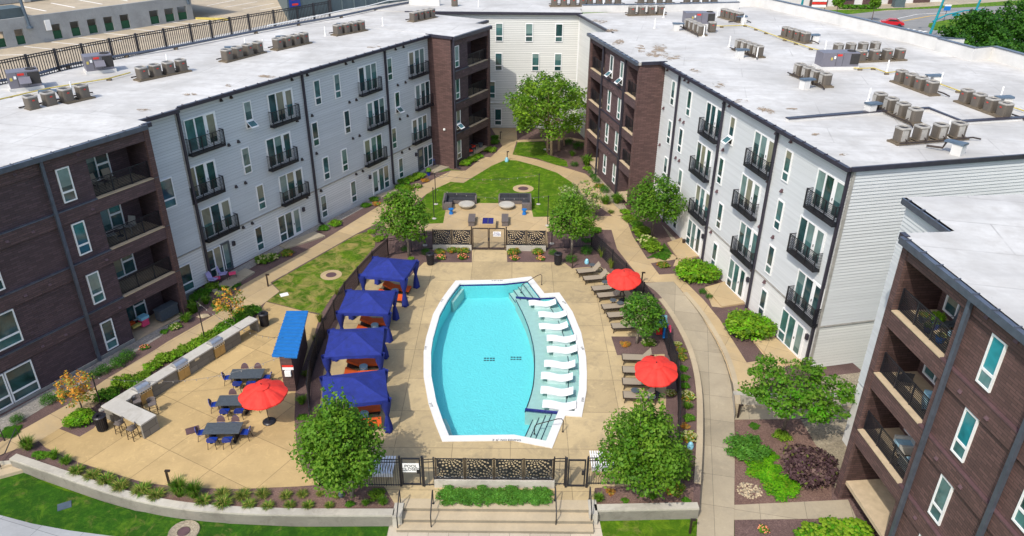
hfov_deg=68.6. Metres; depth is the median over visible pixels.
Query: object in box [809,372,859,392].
gravel bank
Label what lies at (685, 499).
shrub
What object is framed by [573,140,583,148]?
boxwood
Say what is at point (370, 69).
window
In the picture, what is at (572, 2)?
air conditioner
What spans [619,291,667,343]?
tree
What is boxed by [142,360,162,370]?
shrub
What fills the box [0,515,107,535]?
front sidewalk
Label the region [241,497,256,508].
grass tuft
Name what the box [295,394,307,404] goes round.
grass tuft
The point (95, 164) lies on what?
window
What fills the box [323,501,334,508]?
grass tuft
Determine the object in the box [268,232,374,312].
lawn by fence
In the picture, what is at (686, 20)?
air conditioner
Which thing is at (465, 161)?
shrub
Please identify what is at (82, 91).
air conditioner
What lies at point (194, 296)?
shrub
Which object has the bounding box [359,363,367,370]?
side table
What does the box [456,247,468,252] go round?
shrub
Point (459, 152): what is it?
window
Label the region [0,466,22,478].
side steps
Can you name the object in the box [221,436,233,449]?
dining chair
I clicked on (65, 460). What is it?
grass tuft
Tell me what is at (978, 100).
air conditioner
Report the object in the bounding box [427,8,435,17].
air conditioner
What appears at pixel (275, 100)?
window
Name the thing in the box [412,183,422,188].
flower shrub
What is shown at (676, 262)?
door pad
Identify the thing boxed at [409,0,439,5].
parapet wall
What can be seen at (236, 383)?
dining chair
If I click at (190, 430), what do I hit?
cover plate
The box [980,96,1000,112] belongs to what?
air conditioner
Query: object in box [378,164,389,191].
window
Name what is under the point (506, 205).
fire bowl
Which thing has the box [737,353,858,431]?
tree
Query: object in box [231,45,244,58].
air conditioner
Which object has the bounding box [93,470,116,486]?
grass tuft
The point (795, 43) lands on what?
gas pipe
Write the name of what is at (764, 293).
window
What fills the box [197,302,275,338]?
string lights
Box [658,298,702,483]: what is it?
bed wall
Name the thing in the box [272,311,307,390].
storage kiosk
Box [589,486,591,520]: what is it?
handrail
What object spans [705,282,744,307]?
patio
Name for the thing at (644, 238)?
flower shrub
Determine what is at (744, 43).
air conditioner
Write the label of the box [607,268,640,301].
patio umbrella
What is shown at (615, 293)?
sun lounger
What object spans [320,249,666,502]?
pool deck
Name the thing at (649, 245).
shrub
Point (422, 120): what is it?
window
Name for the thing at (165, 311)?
storage box
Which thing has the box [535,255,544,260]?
flower shrub
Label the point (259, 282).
door pad
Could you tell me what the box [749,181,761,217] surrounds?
patio door
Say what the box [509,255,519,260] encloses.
flower shrub
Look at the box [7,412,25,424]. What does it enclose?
boxwood
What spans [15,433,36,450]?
grass tuft
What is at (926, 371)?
window
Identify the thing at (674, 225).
window
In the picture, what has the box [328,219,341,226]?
shrub
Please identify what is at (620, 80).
window
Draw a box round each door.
[140,393,146,404]
[146,389,153,397]
[177,369,185,380]
[184,366,190,376]
[203,158,219,192]
[204,111,219,146]
[213,347,220,357]
[219,197,234,230]
[219,344,225,354]
[220,240,233,270]
[281,131,293,162]
[283,87,295,119]
[292,206,302,235]
[294,167,304,195]
[357,65,366,93]
[363,138,371,163]
[366,100,374,127]
[371,169,379,194]
[408,50,414,76]
[411,118,417,140]
[415,83,420,108]
[417,147,423,171]
[693,225,702,255]
[702,190,709,221]
[703,147,712,179]
[713,106,721,139]
[736,266,746,299]
[747,230,757,263]
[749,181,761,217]
[763,137,773,173]
[791,320,805,358]
[807,281,824,320]
[809,226,826,268]
[828,178,844,221]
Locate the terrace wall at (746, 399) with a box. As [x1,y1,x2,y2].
[732,391,854,406]
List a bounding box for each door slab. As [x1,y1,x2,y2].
[211,268,254,294]
[279,231,324,248]
[376,189,397,197]
[427,164,448,173]
[667,238,698,259]
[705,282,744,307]
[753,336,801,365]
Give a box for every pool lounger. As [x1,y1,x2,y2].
[528,299,555,308]
[538,310,566,320]
[539,321,567,332]
[540,386,572,398]
[541,372,572,384]
[542,400,575,410]
[544,360,574,371]
[547,334,575,344]
[547,345,576,355]
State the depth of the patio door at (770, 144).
47.95 m
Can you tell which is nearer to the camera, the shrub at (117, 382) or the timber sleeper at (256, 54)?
the shrub at (117, 382)
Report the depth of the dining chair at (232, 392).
42.51 m
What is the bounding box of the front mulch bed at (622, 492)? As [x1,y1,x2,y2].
[596,486,692,503]
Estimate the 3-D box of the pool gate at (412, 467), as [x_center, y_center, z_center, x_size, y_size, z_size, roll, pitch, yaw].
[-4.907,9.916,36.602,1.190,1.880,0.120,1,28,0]
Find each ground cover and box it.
[0,424,22,438]
[581,238,590,242]
[652,252,670,259]
[744,456,783,479]
[748,422,759,429]
[755,469,802,501]
[759,449,779,460]
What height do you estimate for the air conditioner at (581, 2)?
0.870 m
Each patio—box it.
[39,302,318,488]
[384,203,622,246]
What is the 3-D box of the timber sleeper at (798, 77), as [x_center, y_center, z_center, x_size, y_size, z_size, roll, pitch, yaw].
[22.384,-14.079,56.105,1.243,0.378,4.793,-7,29,-14]
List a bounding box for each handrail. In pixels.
[0,428,21,466]
[396,490,400,527]
[430,490,433,526]
[533,418,563,434]
[554,487,556,524]
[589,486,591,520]
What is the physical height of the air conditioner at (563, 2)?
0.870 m
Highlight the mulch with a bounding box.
[734,481,878,535]
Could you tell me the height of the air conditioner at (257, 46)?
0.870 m
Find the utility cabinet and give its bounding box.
[891,0,905,6]
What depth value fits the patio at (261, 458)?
39.86 m
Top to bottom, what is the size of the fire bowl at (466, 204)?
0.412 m
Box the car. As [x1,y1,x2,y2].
[880,18,903,26]
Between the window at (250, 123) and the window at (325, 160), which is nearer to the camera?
the window at (250, 123)
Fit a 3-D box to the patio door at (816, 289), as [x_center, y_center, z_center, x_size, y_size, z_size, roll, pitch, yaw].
[18.023,2.049,44.516,0.225,2.330,0.994,-2,28,-5]
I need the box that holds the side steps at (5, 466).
[0,464,11,469]
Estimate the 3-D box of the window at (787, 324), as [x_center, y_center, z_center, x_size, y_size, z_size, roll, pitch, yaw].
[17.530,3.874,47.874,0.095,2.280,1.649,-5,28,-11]
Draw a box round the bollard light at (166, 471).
[164,469,170,484]
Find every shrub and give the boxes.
[31,450,40,457]
[35,451,49,459]
[62,407,95,427]
[91,386,119,402]
[108,373,139,389]
[125,377,142,388]
[132,370,151,378]
[138,344,149,350]
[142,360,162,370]
[154,351,174,364]
[159,329,167,333]
[167,349,183,358]
[168,322,182,330]
[176,341,196,352]
[188,293,200,300]
[188,336,208,346]
[193,287,211,296]
[198,328,219,339]
[204,281,219,289]
[212,320,234,332]
[224,315,244,324]
[232,305,255,317]
[248,303,261,313]
[254,254,272,263]
[267,253,280,261]
[279,248,294,256]
[296,413,306,419]
[317,224,328,230]
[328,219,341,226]
[345,500,355,507]
[360,202,371,207]
[367,487,386,501]
[368,196,379,201]
[372,234,383,241]
[393,184,404,189]
[397,178,409,183]
[401,184,414,191]
[405,175,417,181]
[412,172,425,178]
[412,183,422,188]
[434,247,445,253]
[436,254,445,259]
[446,247,456,252]
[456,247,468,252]
[457,253,468,259]
[459,158,471,165]
[467,156,477,161]
[472,153,483,158]
[483,146,496,152]
[491,135,498,138]
[491,139,500,144]
[507,247,519,254]
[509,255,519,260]
[531,248,544,254]
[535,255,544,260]
[582,166,591,170]
[592,227,601,232]
[594,183,603,187]
[605,488,615,496]
[619,208,629,214]
[620,341,630,346]
[621,214,638,222]
[621,497,628,503]
[629,220,643,226]
[630,225,650,235]
[635,233,657,243]
[639,240,662,252]
[641,337,656,346]
[656,261,670,267]
[665,389,676,396]
[666,481,685,497]
[673,257,721,283]
[674,341,681,346]
[676,347,686,352]
[678,353,687,360]
[679,364,688,371]
[680,422,690,428]
[680,430,697,442]
[681,374,689,381]
[681,382,690,388]
[681,389,696,401]
[681,497,690,501]
[682,413,695,421]
[723,308,777,340]
[757,524,769,533]
[771,428,792,441]
[780,442,840,488]
[792,521,827,535]
[818,515,850,535]
[840,517,874,535]
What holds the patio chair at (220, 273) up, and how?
on the door slab at (244, 274)
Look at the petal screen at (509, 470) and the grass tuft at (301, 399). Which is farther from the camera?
the grass tuft at (301, 399)
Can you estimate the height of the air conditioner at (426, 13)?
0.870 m
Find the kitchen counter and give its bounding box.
[101,316,259,438]
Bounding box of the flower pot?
[426,168,430,175]
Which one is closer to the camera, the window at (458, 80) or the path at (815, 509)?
the path at (815, 509)
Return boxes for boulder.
[197,314,209,318]
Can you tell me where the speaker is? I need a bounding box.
[687,441,693,449]
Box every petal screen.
[432,229,451,244]
[434,457,464,479]
[452,230,470,244]
[465,458,493,479]
[494,458,523,479]
[507,230,525,244]
[523,458,553,479]
[526,230,545,245]
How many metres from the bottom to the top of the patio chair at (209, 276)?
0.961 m
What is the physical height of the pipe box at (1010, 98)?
0.740 m
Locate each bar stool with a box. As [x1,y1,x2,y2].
[113,416,128,435]
[126,422,140,441]
[131,394,143,408]
[146,396,158,414]
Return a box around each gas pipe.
[0,1,408,81]
[0,72,130,99]
[267,0,391,25]
[717,25,818,49]
[854,67,1023,110]
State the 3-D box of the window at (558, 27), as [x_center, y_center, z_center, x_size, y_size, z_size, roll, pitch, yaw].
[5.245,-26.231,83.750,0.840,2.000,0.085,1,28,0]
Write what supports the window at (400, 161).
in the apartment building at (257, 155)
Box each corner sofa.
[442,193,476,209]
[498,193,531,209]
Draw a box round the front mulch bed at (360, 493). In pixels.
[149,484,394,507]
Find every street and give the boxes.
[848,5,1019,35]
[907,9,1014,41]
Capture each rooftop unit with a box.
[5,66,44,91]
[81,51,116,74]
[681,11,714,25]
[812,49,860,69]
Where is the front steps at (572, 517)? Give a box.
[396,498,593,533]
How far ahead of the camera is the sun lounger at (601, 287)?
53.99 m
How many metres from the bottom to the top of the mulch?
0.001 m
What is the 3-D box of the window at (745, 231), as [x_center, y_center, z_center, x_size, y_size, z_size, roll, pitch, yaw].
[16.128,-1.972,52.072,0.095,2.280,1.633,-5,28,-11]
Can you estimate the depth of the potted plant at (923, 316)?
31.28 m
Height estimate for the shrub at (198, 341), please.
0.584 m
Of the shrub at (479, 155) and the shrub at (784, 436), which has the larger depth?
the shrub at (479, 155)
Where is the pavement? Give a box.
[816,0,1012,11]
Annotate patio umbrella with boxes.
[238,379,287,425]
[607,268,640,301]
[635,355,677,398]
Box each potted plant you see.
[918,311,929,322]
[924,322,935,333]
[930,310,946,329]
[935,332,947,343]
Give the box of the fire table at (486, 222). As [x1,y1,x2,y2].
[480,217,495,227]
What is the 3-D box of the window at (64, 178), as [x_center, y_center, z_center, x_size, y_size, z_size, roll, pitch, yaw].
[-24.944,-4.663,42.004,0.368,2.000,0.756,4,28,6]
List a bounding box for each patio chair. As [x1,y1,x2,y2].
[90,173,106,190]
[101,167,117,185]
[123,215,137,230]
[205,271,219,282]
[216,266,228,279]
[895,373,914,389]
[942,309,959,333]
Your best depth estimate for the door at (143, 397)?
42.30 m
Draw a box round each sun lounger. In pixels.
[576,261,602,276]
[582,268,607,284]
[591,284,615,294]
[596,290,625,301]
[601,301,627,313]
[606,311,623,321]
[610,322,636,332]
[621,348,653,364]
[622,366,634,376]
[622,377,645,389]
[622,387,657,404]
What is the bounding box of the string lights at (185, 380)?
[98,357,278,382]
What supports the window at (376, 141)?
in the apartment building at (257, 155)
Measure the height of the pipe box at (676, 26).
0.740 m
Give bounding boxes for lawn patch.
[647,243,671,257]
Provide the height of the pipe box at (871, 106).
0.740 m
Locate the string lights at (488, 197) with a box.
[433,188,547,199]
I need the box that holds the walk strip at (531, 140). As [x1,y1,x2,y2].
[516,137,583,141]
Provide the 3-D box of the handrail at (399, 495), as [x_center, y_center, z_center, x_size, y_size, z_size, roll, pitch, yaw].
[-5.341,11.415,35.396,0.120,1.545,1.224,1,28,1]
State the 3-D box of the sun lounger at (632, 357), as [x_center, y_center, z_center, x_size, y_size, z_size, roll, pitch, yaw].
[7.792,5.444,46.336,2.000,0.901,0.705,2,28,3]
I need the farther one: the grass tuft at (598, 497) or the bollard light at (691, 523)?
the grass tuft at (598, 497)
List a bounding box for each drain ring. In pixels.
[167,520,199,535]
[320,270,341,279]
[513,185,533,192]
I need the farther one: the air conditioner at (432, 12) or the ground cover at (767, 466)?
the air conditioner at (432, 12)
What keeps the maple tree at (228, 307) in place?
on the terrace ground at (748, 350)
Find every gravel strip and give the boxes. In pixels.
[0,318,180,433]
[230,224,319,272]
[320,188,394,226]
[588,164,626,208]
[662,225,675,240]
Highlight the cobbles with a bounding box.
[736,482,762,498]
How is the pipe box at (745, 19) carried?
on the apartment building at (789, 221)
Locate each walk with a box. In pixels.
[0,128,623,454]
[734,405,850,419]
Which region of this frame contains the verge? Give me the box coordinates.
[831,0,1020,13]
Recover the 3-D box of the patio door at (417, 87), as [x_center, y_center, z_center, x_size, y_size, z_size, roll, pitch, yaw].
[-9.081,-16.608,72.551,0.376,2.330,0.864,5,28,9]
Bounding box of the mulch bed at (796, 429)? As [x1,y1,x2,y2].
[734,419,831,504]
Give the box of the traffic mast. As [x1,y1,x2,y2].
[929,0,984,33]
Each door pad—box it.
[251,269,286,288]
[646,254,676,262]
[673,258,691,265]
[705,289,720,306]
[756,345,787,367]
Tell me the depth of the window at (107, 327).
46.62 m
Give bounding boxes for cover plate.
[57,500,71,510]
[185,425,198,434]
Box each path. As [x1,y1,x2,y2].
[611,220,785,391]
[645,282,734,535]
[734,500,855,519]
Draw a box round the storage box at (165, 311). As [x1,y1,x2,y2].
[153,300,178,321]
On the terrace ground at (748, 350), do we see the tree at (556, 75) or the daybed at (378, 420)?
the tree at (556, 75)
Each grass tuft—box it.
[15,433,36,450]
[44,446,59,459]
[56,453,71,464]
[66,462,86,476]
[82,467,102,482]
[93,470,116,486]
[109,475,133,491]
[128,480,152,497]
[142,485,166,501]
[166,474,187,497]
[178,311,191,322]
[181,478,203,498]
[186,301,199,311]
[193,491,212,506]
[199,294,210,303]
[211,491,233,509]
[212,485,232,497]
[231,487,251,501]
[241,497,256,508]
[253,486,270,500]
[258,499,274,510]
[278,489,293,500]
[283,499,295,509]
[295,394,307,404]
[295,488,308,498]
[301,498,314,509]
[314,310,321,321]
[315,490,323,496]
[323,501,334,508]
[361,498,370,506]
[377,494,387,504]
[580,154,594,165]
[592,491,605,502]
[600,193,611,204]
[607,259,613,268]
[610,192,624,203]
[648,493,657,499]
[682,399,692,408]
[682,471,692,480]
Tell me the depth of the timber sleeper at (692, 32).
72.71 m
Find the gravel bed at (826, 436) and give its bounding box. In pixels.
[801,418,847,486]
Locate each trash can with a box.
[92,412,108,431]
[258,311,268,326]
[426,251,433,264]
[554,251,562,264]
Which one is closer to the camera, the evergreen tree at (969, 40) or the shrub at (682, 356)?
the shrub at (682, 356)
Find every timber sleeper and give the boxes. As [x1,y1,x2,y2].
[18,92,95,107]
[131,66,191,81]
[216,51,266,62]
[268,42,312,50]
[329,29,367,36]
[405,16,437,22]
[549,3,581,6]
[625,12,666,15]
[680,26,707,36]
[717,16,750,22]
[729,47,765,59]
[778,35,818,43]
[787,72,833,89]
[859,56,907,62]
[879,107,917,127]
[887,134,980,145]
[889,80,949,96]
[953,100,1023,119]
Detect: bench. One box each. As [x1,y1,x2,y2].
[468,214,475,225]
[501,214,507,225]
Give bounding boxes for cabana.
[319,368,392,433]
[321,326,388,375]
[335,289,399,342]
[358,256,419,307]
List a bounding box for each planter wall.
[433,245,471,250]
[434,476,554,488]
[506,244,545,250]
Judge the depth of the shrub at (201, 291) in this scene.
53.30 m
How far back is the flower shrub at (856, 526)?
35.20 m
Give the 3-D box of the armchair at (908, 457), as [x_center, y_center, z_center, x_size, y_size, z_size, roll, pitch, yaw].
[17.403,8.505,32.628,0.800,0.850,0.820,-3,28,-6]
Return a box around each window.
[0,273,5,290]
[0,308,23,351]
[0,373,13,410]
[3,359,40,402]
[54,166,77,203]
[71,220,91,255]
[85,270,105,304]
[86,153,112,180]
[99,318,118,350]
[100,205,125,232]
[114,254,136,278]
[126,299,147,321]
[160,177,177,209]
[179,262,194,292]
[182,114,208,152]
[190,163,209,197]
[199,202,223,238]
[207,245,224,276]
[240,146,252,174]
[242,100,258,129]
[254,225,264,251]
[255,183,266,210]
[265,134,284,167]
[266,90,286,124]
[277,210,294,242]
[278,170,296,203]
[311,121,319,146]
[313,79,321,105]
[319,194,328,218]
[322,156,330,180]
[333,73,341,98]
[341,148,348,171]
[343,109,350,133]
[350,180,357,202]
[365,62,377,90]
[370,133,383,161]
[373,97,385,124]
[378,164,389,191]
[386,57,392,80]
[391,127,397,148]
[394,91,404,113]
[398,157,403,178]
[414,47,424,74]
[417,114,427,139]
[420,80,430,105]
[423,143,432,168]
[455,45,458,67]
[455,79,459,99]
[456,110,464,129]
[457,140,461,158]
[490,81,494,97]
[495,23,502,41]
[495,53,501,70]
[495,108,501,124]
[525,23,532,41]
[532,53,538,70]
[554,53,561,70]
[555,24,562,41]
[602,154,606,174]
[604,54,613,78]
[604,123,608,143]
[607,90,611,111]
[612,163,615,183]
[614,61,623,85]
[614,131,618,152]
[616,97,620,119]
[662,156,668,180]
[666,119,672,144]
[669,80,675,106]
[672,210,677,229]
[677,127,683,153]
[677,168,682,192]
[685,89,692,116]
[685,217,696,249]
[693,183,705,217]
[695,140,706,174]
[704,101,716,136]
[710,241,718,265]
[715,201,723,230]
[716,156,724,185]
[721,115,736,145]
[726,257,739,293]
[736,220,752,258]
[737,172,753,211]
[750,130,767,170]
[757,287,768,315]
[764,244,775,275]
[773,198,784,231]
[776,307,796,349]
[781,148,793,183]
[792,268,814,313]
[794,215,816,259]
[811,168,835,215]
[922,364,936,384]
[927,473,953,525]
[942,295,960,318]
[950,407,979,462]
[975,333,1007,392]
[1011,490,1023,532]
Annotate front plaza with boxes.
[387,521,602,535]
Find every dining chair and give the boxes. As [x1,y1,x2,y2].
[194,426,206,441]
[206,437,219,449]
[208,399,221,413]
[217,415,224,421]
[219,408,231,419]
[221,372,231,385]
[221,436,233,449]
[229,389,236,406]
[231,415,239,420]
[232,381,243,392]
[234,408,244,419]
[240,426,252,441]
[241,363,248,379]
[262,371,272,379]
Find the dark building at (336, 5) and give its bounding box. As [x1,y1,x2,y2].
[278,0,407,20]
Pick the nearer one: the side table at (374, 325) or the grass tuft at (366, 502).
the grass tuft at (366, 502)
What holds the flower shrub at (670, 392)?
on the terrace ground at (748, 350)
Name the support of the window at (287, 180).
in the apartment building at (257, 155)
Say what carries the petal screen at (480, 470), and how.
on the planter wall at (466, 483)
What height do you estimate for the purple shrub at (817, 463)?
1.884 m
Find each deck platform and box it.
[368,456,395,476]
[589,451,613,471]
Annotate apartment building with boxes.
[0,16,433,299]
[0,90,189,413]
[304,9,491,168]
[354,0,739,138]
[581,0,1023,368]
[583,30,709,209]
[834,194,1023,535]
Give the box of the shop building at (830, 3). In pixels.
[782,0,941,6]
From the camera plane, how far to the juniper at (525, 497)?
36.14 m
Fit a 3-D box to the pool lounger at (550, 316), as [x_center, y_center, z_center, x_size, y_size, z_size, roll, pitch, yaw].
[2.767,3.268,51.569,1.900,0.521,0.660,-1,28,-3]
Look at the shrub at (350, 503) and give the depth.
35.80 m
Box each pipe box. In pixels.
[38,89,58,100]
[672,22,686,30]
[728,15,747,22]
[735,48,751,57]
[798,33,820,42]
[799,77,817,89]
[864,101,882,114]
[925,74,941,80]
[926,138,968,156]
[994,95,1014,101]
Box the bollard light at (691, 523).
[688,518,695,533]
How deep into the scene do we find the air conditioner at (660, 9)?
81.98 m
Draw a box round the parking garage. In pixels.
[0,0,287,78]
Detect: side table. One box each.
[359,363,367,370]
[360,410,368,417]
[371,322,378,327]
[631,387,638,392]
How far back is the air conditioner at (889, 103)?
48.74 m
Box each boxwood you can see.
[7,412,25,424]
[38,391,57,406]
[88,369,100,377]
[96,363,111,375]
[109,354,126,369]
[118,347,135,361]
[564,253,576,262]
[565,138,573,144]
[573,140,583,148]
[580,244,592,254]
[591,176,599,182]
[598,184,609,192]
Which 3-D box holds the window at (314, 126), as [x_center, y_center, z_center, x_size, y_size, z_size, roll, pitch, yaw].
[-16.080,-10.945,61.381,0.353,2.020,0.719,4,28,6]
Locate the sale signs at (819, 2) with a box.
[812,0,826,8]
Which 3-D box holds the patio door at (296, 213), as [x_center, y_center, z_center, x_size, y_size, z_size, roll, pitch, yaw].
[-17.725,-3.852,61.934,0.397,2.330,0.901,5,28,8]
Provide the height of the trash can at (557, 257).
0.950 m
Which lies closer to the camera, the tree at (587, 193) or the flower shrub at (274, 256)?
the flower shrub at (274, 256)
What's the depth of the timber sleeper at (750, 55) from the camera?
63.59 m
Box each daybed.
[344,367,374,373]
[346,358,378,368]
[349,405,380,414]
[360,316,390,326]
[362,416,381,429]
[379,288,401,303]
[382,281,411,294]
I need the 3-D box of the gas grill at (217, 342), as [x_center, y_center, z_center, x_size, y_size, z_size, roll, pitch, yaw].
[-18.352,4.872,46.591,0.715,1.130,0.800,15,31,25]
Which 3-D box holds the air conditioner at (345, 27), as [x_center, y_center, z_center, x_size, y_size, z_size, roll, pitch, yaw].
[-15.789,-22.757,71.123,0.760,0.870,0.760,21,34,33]
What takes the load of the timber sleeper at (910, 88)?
on the apartment building at (789, 221)
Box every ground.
[0,128,860,508]
[37,4,1015,499]
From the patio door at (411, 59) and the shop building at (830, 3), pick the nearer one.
the patio door at (411, 59)
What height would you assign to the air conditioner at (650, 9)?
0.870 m
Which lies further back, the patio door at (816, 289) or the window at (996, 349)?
the patio door at (816, 289)
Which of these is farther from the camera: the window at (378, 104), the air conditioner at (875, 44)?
the window at (378, 104)
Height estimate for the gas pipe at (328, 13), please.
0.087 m
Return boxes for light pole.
[91,375,103,411]
[196,301,204,336]
[434,173,437,204]
[545,195,548,225]
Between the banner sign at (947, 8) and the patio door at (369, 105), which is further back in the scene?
the banner sign at (947, 8)
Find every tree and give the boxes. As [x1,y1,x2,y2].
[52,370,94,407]
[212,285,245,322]
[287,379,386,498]
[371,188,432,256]
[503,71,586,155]
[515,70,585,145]
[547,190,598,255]
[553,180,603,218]
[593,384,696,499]
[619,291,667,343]
[625,172,688,236]
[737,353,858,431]
[831,0,845,11]
[868,0,881,19]
[934,8,1013,45]
[956,35,979,46]
[979,37,1023,52]
[985,0,1023,42]
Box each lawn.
[0,473,388,535]
[418,160,590,223]
[513,142,567,166]
[600,519,696,535]
[928,19,961,30]
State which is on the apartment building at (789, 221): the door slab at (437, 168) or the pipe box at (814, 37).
the pipe box at (814, 37)
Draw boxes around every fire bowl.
[458,200,474,208]
[499,201,514,209]
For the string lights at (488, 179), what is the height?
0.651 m
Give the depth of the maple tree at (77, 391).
40.76 m
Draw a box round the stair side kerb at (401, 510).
[392,499,597,526]
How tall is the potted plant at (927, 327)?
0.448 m
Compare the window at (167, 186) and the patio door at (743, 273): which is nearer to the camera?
the window at (167, 186)
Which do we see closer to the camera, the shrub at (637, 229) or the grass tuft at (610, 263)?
the grass tuft at (610, 263)
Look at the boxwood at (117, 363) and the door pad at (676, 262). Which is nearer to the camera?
the boxwood at (117, 363)
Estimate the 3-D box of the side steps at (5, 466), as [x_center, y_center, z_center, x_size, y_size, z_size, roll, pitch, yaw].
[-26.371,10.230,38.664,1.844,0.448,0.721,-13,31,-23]
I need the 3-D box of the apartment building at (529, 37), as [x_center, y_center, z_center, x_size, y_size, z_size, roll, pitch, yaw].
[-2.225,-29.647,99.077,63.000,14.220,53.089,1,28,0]
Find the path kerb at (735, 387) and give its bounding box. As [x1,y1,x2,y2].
[683,292,740,412]
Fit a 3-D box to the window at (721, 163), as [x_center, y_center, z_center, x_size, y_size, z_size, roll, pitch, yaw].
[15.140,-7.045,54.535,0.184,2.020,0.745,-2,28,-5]
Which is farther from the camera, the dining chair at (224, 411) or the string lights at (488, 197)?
the string lights at (488, 197)
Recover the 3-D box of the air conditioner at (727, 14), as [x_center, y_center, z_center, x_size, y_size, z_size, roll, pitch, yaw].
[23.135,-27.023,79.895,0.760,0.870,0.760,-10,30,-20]
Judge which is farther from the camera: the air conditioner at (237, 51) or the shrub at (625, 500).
the air conditioner at (237, 51)
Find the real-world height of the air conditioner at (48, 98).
0.870 m
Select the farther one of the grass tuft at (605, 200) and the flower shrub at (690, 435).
the grass tuft at (605, 200)
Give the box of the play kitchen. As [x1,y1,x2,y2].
[131,313,149,328]
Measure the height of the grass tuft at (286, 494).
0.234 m
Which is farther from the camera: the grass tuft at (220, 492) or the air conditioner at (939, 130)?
the air conditioner at (939, 130)
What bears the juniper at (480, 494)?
on the terrace ground at (748, 350)
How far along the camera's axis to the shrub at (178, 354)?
46.54 m
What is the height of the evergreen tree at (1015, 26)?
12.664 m
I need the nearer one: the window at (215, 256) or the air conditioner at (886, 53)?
the window at (215, 256)
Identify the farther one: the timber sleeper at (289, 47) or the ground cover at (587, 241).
the timber sleeper at (289, 47)
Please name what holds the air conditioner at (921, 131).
on the timber sleeper at (911, 142)
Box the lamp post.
[19,0,33,28]
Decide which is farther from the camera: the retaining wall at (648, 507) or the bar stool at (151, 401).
the bar stool at (151, 401)
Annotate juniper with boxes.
[435,485,463,505]
[456,487,476,505]
[469,485,494,506]
[487,487,505,504]
[495,484,523,505]
[516,487,534,504]
[527,486,554,505]
[723,432,773,464]
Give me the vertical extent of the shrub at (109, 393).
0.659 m
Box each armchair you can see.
[469,140,475,148]
[469,144,473,153]
[893,434,914,456]
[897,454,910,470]
[922,389,932,410]
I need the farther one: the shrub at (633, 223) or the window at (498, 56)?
the window at (498, 56)
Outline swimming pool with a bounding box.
[424,276,586,447]
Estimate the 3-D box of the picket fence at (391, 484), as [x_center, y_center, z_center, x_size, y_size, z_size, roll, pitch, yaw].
[-7.452,9.945,36.546,4.050,1.840,0.066,0,28,-1]
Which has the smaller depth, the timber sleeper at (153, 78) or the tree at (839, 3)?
the timber sleeper at (153, 78)
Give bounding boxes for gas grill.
[132,380,153,404]
[170,357,190,380]
[207,335,225,357]
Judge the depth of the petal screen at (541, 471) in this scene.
36.52 m
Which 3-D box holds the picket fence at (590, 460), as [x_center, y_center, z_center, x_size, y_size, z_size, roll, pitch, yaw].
[5.932,9.929,36.811,4.536,1.840,0.066,0,28,-1]
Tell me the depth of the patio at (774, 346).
47.72 m
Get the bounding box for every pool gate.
[398,456,423,485]
[471,226,506,250]
[564,457,589,487]
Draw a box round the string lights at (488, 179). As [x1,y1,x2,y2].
[437,174,538,180]
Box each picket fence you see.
[0,0,330,84]
[306,239,387,483]
[319,458,401,486]
[387,233,433,255]
[422,457,434,486]
[546,231,591,249]
[553,456,565,483]
[588,456,674,483]
[591,232,681,451]
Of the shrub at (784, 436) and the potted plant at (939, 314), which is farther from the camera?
the shrub at (784, 436)
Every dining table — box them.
[202,422,242,443]
[215,395,248,414]
[228,369,264,387]
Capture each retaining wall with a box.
[9,454,393,526]
[594,502,698,520]
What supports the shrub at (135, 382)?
on the terrace ground at (748, 350)
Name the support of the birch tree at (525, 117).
on the terrace ground at (748, 350)
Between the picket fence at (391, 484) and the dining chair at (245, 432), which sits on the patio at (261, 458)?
the dining chair at (245, 432)
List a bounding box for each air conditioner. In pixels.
[21,94,41,110]
[39,90,58,106]
[57,86,75,102]
[73,83,91,98]
[134,65,149,79]
[148,63,163,76]
[161,60,176,74]
[174,58,188,71]
[220,48,234,60]
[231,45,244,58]
[241,43,253,55]
[251,41,264,52]
[271,37,284,49]
[281,35,292,46]
[289,33,301,45]
[298,32,308,43]
[332,24,343,34]
[340,22,350,33]
[348,21,358,31]
[356,20,366,30]
[409,11,417,20]
[416,10,423,19]
[421,9,430,18]
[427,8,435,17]
[451,0,457,5]
[550,0,557,5]
[560,0,566,5]
[569,0,576,5]
[579,0,585,5]
[627,6,635,14]
[637,5,645,14]
[646,5,655,14]
[657,5,664,13]
[684,18,692,27]
[688,20,697,30]
[692,22,701,32]
[696,24,706,34]
[707,21,716,31]
[719,8,727,17]
[724,9,733,18]
[729,11,738,19]
[734,12,743,21]
[734,38,744,47]
[740,40,750,51]
[745,42,757,53]
[752,44,764,56]
[779,26,791,36]
[786,28,797,38]
[793,29,803,40]
[793,62,806,75]
[800,31,810,42]
[800,65,814,77]
[810,69,823,82]
[818,72,832,85]
[832,42,844,49]
[845,42,856,49]
[856,49,867,61]
[857,41,868,49]
[866,48,880,60]
[869,41,881,48]
[872,91,888,106]
[879,48,893,59]
[882,96,899,111]
[890,125,911,142]
[892,47,906,59]
[892,69,908,82]
[892,101,911,117]
[902,72,918,86]
[904,106,924,123]
[910,123,931,141]
[911,76,929,90]
[922,79,939,93]
[928,122,949,139]
[947,120,968,137]
[956,88,975,103]
[968,92,987,107]
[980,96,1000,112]
[994,101,1014,116]
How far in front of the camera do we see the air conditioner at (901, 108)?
47.70 m
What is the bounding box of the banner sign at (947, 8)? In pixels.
[943,5,951,20]
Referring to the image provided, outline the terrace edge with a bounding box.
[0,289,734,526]
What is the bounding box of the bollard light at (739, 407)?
[737,404,743,417]

